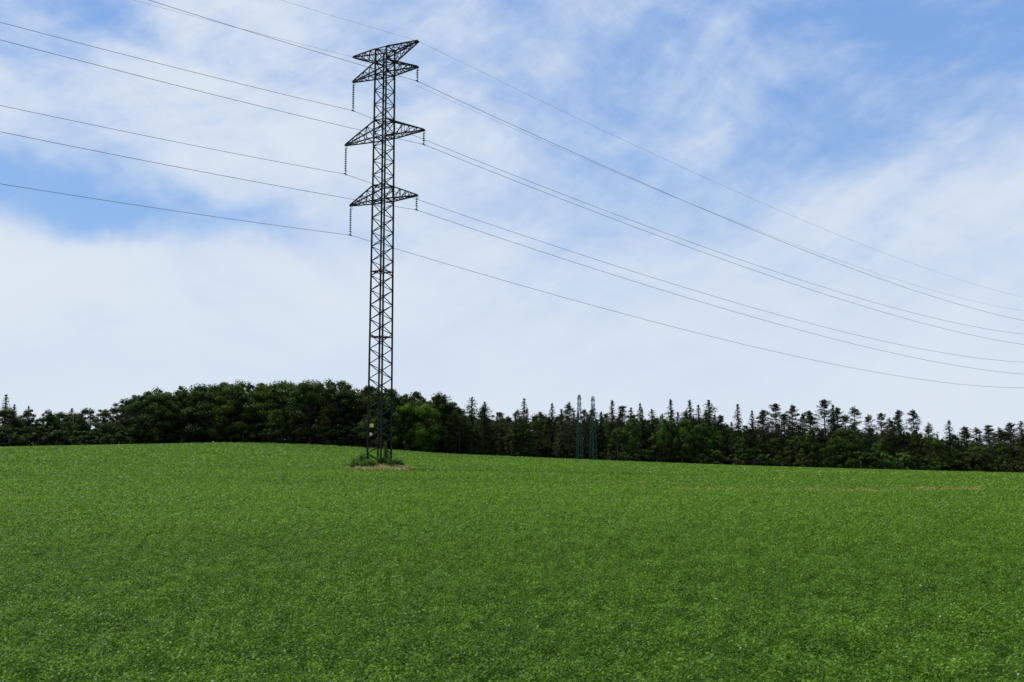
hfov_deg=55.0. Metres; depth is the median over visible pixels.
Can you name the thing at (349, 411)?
broadleaf tree
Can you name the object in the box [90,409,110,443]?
broadleaf tree
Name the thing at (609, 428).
pine tree
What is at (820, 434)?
broadleaf tree
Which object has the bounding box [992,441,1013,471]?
broadleaf tree
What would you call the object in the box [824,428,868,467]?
broadleaf tree
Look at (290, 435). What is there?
bush
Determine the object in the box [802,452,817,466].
bush
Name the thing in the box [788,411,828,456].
pine tree
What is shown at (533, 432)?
pine tree
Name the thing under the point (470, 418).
spruce tree
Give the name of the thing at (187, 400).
broadleaf tree
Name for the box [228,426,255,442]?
bush
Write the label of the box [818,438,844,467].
broadleaf tree
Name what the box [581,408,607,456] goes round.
pine tree
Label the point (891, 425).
pine tree
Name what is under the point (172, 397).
broadleaf tree
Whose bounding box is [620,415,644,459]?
broadleaf tree
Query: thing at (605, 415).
pine tree
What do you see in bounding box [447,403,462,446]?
spruce tree
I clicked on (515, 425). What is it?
spruce tree
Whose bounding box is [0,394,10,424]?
spruce tree
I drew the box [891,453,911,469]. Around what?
bush
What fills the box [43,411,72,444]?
broadleaf tree
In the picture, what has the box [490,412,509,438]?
pine tree
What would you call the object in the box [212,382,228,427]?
broadleaf tree
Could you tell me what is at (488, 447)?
spruce tree
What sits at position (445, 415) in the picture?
pine tree
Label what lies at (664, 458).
bush
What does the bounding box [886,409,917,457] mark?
pine tree
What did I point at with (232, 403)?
broadleaf tree
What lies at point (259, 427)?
bush
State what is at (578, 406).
lattice mast pylon
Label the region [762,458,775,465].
bush
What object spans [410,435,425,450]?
bush
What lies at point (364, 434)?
bush
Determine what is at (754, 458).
bush
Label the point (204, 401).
broadleaf tree
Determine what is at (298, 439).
bush
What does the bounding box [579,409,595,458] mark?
pine tree
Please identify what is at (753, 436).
spruce tree
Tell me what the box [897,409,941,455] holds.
pine tree
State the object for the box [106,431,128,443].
bush
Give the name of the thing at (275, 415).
broadleaf tree
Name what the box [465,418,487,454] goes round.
spruce tree
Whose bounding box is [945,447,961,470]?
broadleaf tree
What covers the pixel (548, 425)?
pine tree
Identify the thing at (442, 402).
broadleaf tree
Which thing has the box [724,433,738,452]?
pine tree
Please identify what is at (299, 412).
broadleaf tree
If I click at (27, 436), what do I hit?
bush
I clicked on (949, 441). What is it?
spruce tree
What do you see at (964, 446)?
pine tree
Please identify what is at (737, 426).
spruce tree
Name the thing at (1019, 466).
bush
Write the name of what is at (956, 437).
broadleaf tree
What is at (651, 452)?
bush
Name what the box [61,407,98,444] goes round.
broadleaf tree
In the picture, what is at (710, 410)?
spruce tree
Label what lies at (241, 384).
broadleaf tree
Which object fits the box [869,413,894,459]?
pine tree
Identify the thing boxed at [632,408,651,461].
spruce tree
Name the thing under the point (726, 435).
broadleaf tree
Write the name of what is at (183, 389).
broadleaf tree
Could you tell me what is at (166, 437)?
bush
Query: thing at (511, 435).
broadleaf tree
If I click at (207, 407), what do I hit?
broadleaf tree
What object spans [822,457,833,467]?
bush
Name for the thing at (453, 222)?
power line
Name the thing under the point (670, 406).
spruce tree
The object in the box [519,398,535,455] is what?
spruce tree
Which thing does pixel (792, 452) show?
spruce tree
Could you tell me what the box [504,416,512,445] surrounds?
pine tree
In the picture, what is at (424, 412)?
broadleaf tree
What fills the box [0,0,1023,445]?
sky
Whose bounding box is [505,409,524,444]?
pine tree
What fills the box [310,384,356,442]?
broadleaf tree
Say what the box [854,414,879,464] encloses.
pine tree
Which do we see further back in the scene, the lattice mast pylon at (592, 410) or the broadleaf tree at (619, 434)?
the broadleaf tree at (619, 434)
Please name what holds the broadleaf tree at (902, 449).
on the ground at (454, 662)
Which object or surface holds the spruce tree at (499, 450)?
on the ground at (454, 662)
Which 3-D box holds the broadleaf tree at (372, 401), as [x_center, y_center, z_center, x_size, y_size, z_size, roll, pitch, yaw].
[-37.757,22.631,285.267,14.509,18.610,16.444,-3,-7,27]
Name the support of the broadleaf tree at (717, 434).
on the ground at (454, 662)
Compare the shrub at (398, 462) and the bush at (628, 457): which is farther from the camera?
the bush at (628, 457)
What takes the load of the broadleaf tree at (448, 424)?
on the ground at (454, 662)
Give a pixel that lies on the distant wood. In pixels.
(347, 444)
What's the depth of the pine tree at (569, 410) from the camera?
290.08 m
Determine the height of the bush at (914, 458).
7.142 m
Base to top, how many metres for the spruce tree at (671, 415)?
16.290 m
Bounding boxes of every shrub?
[347,456,360,466]
[349,460,361,467]
[356,451,371,461]
[359,460,371,466]
[363,459,377,466]
[376,456,387,464]
[383,441,387,459]
[385,458,394,465]
[393,458,404,465]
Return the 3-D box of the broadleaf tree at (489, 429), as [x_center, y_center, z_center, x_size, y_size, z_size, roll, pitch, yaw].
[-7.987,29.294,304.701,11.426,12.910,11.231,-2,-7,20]
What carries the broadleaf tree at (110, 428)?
on the ground at (454, 662)
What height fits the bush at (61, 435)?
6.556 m
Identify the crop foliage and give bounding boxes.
[0,442,1023,681]
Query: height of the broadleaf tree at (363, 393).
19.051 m
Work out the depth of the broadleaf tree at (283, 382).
305.74 m
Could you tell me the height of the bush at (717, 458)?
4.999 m
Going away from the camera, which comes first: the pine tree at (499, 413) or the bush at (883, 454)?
the bush at (883, 454)
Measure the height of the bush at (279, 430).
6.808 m
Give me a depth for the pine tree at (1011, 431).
291.35 m
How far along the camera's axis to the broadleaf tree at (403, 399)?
281.23 m
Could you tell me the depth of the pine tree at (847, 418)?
287.88 m
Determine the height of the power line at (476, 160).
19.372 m
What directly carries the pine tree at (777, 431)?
on the ground at (454, 662)
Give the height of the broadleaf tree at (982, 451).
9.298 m
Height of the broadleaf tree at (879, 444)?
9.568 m
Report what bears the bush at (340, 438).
on the ground at (454, 662)
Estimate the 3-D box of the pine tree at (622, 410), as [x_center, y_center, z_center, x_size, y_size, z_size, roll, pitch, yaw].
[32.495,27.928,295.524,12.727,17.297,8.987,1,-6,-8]
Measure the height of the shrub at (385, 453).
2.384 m
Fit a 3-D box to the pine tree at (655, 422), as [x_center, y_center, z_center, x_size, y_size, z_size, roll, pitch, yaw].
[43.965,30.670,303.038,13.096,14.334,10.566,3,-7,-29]
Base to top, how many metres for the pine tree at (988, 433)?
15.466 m
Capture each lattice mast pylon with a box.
[576,395,582,458]
[589,397,596,459]
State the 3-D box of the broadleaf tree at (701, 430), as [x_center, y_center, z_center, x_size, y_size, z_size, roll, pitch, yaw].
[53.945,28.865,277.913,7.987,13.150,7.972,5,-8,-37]
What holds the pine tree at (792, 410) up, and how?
on the ground at (454, 662)
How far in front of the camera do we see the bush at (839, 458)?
274.90 m
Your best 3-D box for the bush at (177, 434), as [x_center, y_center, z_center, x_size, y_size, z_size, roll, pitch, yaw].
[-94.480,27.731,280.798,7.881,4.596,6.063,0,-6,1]
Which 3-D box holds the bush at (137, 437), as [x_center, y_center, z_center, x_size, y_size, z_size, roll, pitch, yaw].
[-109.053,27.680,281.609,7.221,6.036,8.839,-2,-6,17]
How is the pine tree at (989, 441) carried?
on the ground at (454, 662)
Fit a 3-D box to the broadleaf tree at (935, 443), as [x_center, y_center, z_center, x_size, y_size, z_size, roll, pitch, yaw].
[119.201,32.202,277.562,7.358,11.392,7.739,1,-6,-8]
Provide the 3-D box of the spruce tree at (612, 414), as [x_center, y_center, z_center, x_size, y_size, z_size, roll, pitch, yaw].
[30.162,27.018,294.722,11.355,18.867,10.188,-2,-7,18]
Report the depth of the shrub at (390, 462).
85.04 m
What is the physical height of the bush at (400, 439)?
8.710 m
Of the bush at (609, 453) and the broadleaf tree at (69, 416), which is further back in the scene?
the broadleaf tree at (69, 416)
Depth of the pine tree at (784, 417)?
289.87 m
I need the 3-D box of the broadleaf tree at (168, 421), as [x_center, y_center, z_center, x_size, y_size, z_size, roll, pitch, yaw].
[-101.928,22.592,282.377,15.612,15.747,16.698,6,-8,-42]
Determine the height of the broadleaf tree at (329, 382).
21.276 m
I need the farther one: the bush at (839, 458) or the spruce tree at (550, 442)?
the spruce tree at (550, 442)
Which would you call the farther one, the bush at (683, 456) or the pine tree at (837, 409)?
the pine tree at (837, 409)
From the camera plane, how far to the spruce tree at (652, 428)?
290.84 m
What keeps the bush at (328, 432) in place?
on the ground at (454, 662)
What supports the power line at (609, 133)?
hanging from the transmission tower
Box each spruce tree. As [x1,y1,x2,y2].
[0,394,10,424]
[454,409,470,453]
[460,397,488,453]
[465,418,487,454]
[473,401,496,454]
[488,412,508,453]
[489,413,509,455]
[502,414,527,455]
[514,409,541,456]
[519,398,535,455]
[541,403,560,457]
[551,410,571,457]
[563,412,585,458]
[575,414,588,455]
[590,413,612,459]
[591,411,606,458]
[596,400,627,460]
[619,407,635,459]
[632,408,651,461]
[633,403,647,450]
[643,409,659,461]
[654,413,677,462]
[662,399,686,462]
[666,409,679,460]
[670,412,688,462]
[681,399,695,448]
[683,416,700,463]
[688,405,704,462]
[691,410,718,461]
[699,400,729,464]
[711,415,731,464]
[725,422,734,464]
[727,404,749,464]
[744,410,765,465]
[771,427,807,466]
[820,405,843,466]
[938,420,964,470]
[1007,421,1023,471]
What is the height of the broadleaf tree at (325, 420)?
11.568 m
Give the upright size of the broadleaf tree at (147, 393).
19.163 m
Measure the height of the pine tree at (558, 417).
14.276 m
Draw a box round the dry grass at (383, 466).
[345,463,414,470]
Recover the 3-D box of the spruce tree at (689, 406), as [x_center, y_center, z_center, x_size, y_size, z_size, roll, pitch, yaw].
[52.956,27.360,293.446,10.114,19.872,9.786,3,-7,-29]
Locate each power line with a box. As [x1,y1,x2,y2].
[0,22,1018,333]
[0,105,1014,361]
[2,40,1023,344]
[2,132,1016,373]
[3,184,1011,387]
[134,0,1009,308]
[149,0,1023,320]
[282,0,1000,291]
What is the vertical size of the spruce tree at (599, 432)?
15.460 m
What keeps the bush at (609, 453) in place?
on the ground at (454, 662)
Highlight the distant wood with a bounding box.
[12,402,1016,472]
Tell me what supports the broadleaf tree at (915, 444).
on the ground at (454, 662)
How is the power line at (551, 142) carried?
hanging from the transmission tower
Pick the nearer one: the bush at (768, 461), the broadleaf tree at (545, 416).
the bush at (768, 461)
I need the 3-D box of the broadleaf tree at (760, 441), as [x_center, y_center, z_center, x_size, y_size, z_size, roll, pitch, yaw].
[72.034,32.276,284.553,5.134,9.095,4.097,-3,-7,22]
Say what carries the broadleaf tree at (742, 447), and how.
on the ground at (454, 662)
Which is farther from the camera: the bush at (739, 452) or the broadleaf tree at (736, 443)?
the broadleaf tree at (736, 443)
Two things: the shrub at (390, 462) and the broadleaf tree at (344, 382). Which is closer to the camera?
the shrub at (390, 462)
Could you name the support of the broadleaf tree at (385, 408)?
on the ground at (454, 662)
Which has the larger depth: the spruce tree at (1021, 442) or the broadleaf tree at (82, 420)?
the broadleaf tree at (82, 420)
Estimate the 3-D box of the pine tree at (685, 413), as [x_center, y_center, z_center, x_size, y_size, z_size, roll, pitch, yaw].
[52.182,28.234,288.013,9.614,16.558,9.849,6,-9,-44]
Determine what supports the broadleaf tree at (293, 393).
on the ground at (454, 662)
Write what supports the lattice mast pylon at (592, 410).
on the ground at (454, 662)
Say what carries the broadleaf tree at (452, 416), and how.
on the ground at (454, 662)
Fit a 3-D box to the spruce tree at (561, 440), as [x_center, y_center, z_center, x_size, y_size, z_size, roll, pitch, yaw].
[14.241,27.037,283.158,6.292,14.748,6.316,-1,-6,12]
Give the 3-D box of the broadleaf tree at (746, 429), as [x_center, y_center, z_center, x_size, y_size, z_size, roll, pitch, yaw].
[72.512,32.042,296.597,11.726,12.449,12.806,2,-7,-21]
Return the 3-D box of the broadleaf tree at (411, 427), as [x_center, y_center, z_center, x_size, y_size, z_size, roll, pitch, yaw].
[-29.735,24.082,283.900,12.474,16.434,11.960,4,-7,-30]
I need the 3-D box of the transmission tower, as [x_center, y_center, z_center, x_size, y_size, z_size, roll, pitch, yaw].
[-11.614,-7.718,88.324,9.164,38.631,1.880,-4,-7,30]
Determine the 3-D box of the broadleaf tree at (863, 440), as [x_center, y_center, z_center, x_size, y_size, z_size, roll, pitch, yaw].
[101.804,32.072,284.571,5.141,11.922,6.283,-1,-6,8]
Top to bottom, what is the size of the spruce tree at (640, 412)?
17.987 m
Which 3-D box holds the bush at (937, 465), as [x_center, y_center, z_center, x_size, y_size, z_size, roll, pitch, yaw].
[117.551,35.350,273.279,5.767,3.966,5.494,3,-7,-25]
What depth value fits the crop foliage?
14.70 m
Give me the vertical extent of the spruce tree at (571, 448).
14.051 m
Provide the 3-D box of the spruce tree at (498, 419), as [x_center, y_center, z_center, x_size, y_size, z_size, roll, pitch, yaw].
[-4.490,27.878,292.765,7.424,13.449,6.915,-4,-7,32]
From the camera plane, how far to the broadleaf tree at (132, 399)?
300.66 m
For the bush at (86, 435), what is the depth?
292.64 m
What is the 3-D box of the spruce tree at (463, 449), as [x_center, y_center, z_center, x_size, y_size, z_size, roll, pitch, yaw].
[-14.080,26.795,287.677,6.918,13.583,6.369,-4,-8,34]
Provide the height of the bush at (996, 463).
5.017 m
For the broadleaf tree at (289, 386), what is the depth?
301.61 m
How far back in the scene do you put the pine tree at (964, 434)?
293.51 m
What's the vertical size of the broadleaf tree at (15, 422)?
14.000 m
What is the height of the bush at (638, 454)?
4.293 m
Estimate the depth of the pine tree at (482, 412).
288.13 m
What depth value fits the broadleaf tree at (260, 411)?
287.11 m
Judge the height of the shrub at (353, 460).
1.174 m
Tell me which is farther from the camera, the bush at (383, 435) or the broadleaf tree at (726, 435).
the broadleaf tree at (726, 435)
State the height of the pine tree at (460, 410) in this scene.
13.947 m
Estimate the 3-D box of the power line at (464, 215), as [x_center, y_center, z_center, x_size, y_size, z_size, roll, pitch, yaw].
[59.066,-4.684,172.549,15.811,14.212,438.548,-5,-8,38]
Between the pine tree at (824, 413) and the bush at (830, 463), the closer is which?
the bush at (830, 463)
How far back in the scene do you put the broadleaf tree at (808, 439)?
277.12 m
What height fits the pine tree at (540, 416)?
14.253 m
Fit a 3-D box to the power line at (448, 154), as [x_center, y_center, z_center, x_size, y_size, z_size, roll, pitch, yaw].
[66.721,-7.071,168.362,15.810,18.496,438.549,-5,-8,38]
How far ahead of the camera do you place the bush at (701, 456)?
271.61 m
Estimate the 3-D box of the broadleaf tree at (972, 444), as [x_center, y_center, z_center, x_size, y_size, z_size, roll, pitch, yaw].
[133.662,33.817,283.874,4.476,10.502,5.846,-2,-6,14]
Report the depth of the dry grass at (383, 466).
84.30 m
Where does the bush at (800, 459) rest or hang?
on the ground at (454, 662)
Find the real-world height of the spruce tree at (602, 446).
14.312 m
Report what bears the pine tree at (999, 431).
on the ground at (454, 662)
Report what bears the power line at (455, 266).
hanging from the transmission tower
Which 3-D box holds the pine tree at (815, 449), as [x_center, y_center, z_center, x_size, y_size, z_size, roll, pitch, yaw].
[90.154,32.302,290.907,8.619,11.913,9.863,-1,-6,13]
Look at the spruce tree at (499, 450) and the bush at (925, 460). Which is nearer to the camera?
the bush at (925, 460)
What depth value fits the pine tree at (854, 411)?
291.26 m
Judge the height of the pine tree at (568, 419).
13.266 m
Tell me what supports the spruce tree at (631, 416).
on the ground at (454, 662)
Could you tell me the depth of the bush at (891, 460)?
271.40 m
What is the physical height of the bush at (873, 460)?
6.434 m
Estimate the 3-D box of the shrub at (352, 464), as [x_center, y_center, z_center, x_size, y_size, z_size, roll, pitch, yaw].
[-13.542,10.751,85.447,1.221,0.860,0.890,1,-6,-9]
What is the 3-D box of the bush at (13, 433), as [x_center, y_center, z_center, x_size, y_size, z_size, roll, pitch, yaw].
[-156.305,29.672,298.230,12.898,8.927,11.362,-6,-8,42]
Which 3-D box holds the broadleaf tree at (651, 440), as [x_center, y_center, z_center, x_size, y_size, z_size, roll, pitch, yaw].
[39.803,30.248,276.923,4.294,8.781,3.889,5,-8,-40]
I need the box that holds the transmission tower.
[344,40,425,463]
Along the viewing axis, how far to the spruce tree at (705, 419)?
282.00 m
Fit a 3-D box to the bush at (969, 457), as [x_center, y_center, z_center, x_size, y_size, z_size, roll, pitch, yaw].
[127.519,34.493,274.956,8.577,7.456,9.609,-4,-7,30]
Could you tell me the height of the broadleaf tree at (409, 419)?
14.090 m
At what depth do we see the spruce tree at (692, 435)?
290.33 m
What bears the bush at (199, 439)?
on the ground at (454, 662)
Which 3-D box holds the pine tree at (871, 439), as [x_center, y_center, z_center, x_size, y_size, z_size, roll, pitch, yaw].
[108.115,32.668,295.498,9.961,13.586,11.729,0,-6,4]
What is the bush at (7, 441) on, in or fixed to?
on the ground at (454, 662)
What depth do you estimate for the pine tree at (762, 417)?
289.80 m
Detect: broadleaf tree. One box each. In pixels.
[0,407,26,443]
[17,409,40,443]
[33,409,60,444]
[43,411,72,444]
[54,413,85,440]
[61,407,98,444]
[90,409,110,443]
[93,398,150,444]
[118,394,143,427]
[122,396,166,443]
[129,387,164,443]
[130,392,187,443]
[147,386,203,442]
[150,386,189,442]
[174,387,209,442]
[176,383,240,442]
[181,386,212,442]
[209,379,256,440]
[211,384,258,441]
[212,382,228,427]
[215,381,267,442]
[241,383,286,439]
[246,382,272,442]
[253,384,296,440]
[263,409,287,442]
[264,380,303,436]
[276,383,320,443]
[282,379,335,443]
[283,379,319,442]
[306,378,354,444]
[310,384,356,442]
[311,382,366,445]
[311,406,331,442]
[334,380,359,445]
[344,385,383,447]
[357,387,402,448]
[372,388,402,447]
[372,388,415,449]
[387,403,428,449]
[392,397,428,450]
[398,391,422,445]
[401,399,441,451]
[407,392,456,451]
[438,421,458,452]
[439,401,473,452]
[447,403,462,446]
[479,415,498,454]
[502,427,521,455]
[529,413,558,455]
[607,428,625,460]
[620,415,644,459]
[647,433,658,458]
[654,416,678,460]
[671,418,698,461]
[689,420,714,462]
[709,431,726,463]
[718,428,735,462]
[731,436,739,459]
[731,437,748,464]
[741,427,771,462]
[751,437,769,465]
[766,438,786,465]
[783,435,810,466]
[803,428,821,466]
[814,428,829,466]
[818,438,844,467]
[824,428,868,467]
[856,431,870,456]
[871,439,889,468]
[879,431,911,466]
[896,432,910,457]
[904,433,926,469]
[911,434,939,466]
[921,435,948,470]
[944,434,964,468]
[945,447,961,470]
[966,440,979,470]
[970,444,995,471]
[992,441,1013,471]
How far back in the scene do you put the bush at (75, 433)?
300.16 m
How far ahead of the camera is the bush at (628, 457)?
275.05 m
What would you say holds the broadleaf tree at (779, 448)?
on the ground at (454, 662)
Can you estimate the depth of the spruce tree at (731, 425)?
299.16 m
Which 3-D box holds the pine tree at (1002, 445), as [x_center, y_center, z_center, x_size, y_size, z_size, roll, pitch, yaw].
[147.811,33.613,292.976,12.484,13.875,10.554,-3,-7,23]
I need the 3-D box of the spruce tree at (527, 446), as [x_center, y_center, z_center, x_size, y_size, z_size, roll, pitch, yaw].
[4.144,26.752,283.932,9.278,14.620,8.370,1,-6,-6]
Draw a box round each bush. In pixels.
[0,424,18,446]
[0,426,25,446]
[11,429,42,445]
[14,426,56,445]
[41,430,71,445]
[59,430,83,444]
[69,431,102,444]
[88,430,115,444]
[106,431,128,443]
[116,427,141,443]
[138,424,168,443]
[150,430,178,443]
[166,430,193,442]
[183,425,209,442]
[207,428,226,441]
[211,423,241,441]
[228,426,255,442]
[249,423,276,442]
[258,423,293,443]
[280,430,297,443]
[294,427,317,443]
[313,428,339,444]
[328,425,356,445]
[343,429,369,446]
[356,423,389,447]
[369,428,393,447]
[398,425,416,450]
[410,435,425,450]
[428,432,451,452]
[600,448,615,459]
[620,453,633,460]
[630,449,652,461]
[641,445,668,461]
[659,452,671,461]
[674,448,688,462]
[695,454,709,463]
[700,449,723,464]
[724,454,745,464]
[732,450,747,464]
[741,449,769,465]
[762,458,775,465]
[774,452,789,466]
[793,453,809,466]
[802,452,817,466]
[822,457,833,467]
[829,455,850,467]
[848,451,872,468]
[857,451,880,468]
[874,451,895,469]
[882,455,900,469]
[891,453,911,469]
[894,450,918,468]
[910,453,930,469]
[926,461,946,470]
[940,459,961,470]
[951,451,983,471]
[967,457,992,471]
[987,460,1007,471]
[1002,461,1012,471]
[1015,461,1023,472]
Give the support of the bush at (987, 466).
on the ground at (454, 662)
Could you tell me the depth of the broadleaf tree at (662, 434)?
276.92 m
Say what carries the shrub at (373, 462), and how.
on the ground at (454, 662)
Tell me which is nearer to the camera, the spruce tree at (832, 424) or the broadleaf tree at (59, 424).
the spruce tree at (832, 424)
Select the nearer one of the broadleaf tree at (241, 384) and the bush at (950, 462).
the bush at (950, 462)
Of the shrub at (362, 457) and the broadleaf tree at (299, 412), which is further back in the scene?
the broadleaf tree at (299, 412)
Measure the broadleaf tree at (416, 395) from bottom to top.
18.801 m
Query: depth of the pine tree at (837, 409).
290.28 m
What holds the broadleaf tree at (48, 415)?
on the ground at (454, 662)
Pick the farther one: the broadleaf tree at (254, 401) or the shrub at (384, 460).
the broadleaf tree at (254, 401)
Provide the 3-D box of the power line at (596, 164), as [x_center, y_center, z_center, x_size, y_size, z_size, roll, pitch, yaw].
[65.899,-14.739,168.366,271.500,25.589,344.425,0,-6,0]
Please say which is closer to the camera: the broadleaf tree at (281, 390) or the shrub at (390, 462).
the shrub at (390, 462)
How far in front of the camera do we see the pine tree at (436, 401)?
282.69 m
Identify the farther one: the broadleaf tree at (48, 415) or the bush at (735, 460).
the broadleaf tree at (48, 415)
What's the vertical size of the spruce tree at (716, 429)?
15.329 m
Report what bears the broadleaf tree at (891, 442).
on the ground at (454, 662)
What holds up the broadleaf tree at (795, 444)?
on the ground at (454, 662)
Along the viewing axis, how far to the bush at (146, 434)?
279.38 m
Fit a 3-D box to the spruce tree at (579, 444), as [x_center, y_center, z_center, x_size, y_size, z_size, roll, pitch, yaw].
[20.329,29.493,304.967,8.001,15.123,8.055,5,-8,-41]
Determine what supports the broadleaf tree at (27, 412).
on the ground at (454, 662)
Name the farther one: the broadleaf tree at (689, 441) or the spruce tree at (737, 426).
the spruce tree at (737, 426)
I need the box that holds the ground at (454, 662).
[0,446,1023,681]
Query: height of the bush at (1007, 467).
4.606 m
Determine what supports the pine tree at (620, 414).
on the ground at (454, 662)
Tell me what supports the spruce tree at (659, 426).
on the ground at (454, 662)
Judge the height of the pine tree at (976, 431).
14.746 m
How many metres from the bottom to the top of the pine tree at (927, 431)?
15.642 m
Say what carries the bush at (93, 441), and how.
on the ground at (454, 662)
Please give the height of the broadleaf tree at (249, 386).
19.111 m
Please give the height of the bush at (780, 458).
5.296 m
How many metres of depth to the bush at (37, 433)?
294.03 m
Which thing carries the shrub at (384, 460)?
on the ground at (454, 662)
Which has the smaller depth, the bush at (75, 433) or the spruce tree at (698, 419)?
the spruce tree at (698, 419)
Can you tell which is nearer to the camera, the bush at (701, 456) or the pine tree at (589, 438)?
the bush at (701, 456)
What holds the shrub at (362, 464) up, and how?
on the ground at (454, 662)
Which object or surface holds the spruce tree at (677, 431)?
on the ground at (454, 662)
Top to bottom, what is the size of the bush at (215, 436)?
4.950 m
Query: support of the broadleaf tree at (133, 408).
on the ground at (454, 662)
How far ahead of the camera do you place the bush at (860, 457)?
271.65 m
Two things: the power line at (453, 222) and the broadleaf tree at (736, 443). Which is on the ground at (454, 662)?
the broadleaf tree at (736, 443)
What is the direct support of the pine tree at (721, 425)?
on the ground at (454, 662)
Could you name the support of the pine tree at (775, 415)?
on the ground at (454, 662)
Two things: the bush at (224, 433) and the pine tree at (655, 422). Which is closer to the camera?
the bush at (224, 433)
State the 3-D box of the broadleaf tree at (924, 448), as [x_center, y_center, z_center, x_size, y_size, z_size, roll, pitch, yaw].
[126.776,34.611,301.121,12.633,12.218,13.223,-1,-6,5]
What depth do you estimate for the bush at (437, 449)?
280.20 m
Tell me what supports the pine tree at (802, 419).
on the ground at (454, 662)
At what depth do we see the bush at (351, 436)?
281.73 m
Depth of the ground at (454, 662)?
10.19 m
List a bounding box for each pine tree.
[427,399,445,451]
[441,404,455,452]
[445,407,473,452]
[473,406,497,452]
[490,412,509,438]
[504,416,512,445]
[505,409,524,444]
[521,418,539,447]
[529,412,553,456]
[529,417,559,457]
[548,415,577,458]
[553,401,582,458]
[554,414,568,457]
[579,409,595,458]
[579,415,598,452]
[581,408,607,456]
[595,413,608,437]
[603,422,619,451]
[607,406,638,445]
[613,411,633,460]
[647,418,661,442]
[674,409,697,461]
[715,415,734,455]
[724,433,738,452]
[748,410,786,464]
[756,403,796,451]
[759,413,799,466]
[770,423,785,449]
[780,404,817,466]
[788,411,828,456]
[793,413,821,455]
[807,432,825,466]
[813,399,845,456]
[823,414,858,452]
[827,407,862,450]
[846,406,879,443]
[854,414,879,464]
[865,429,887,451]
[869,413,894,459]
[878,417,901,455]
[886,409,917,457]
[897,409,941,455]
[920,423,938,454]
[954,426,983,465]
[956,427,995,453]
[959,432,970,463]
[964,424,1004,471]
[978,431,996,461]
[983,427,1013,464]
[991,431,1016,464]
[995,422,1023,468]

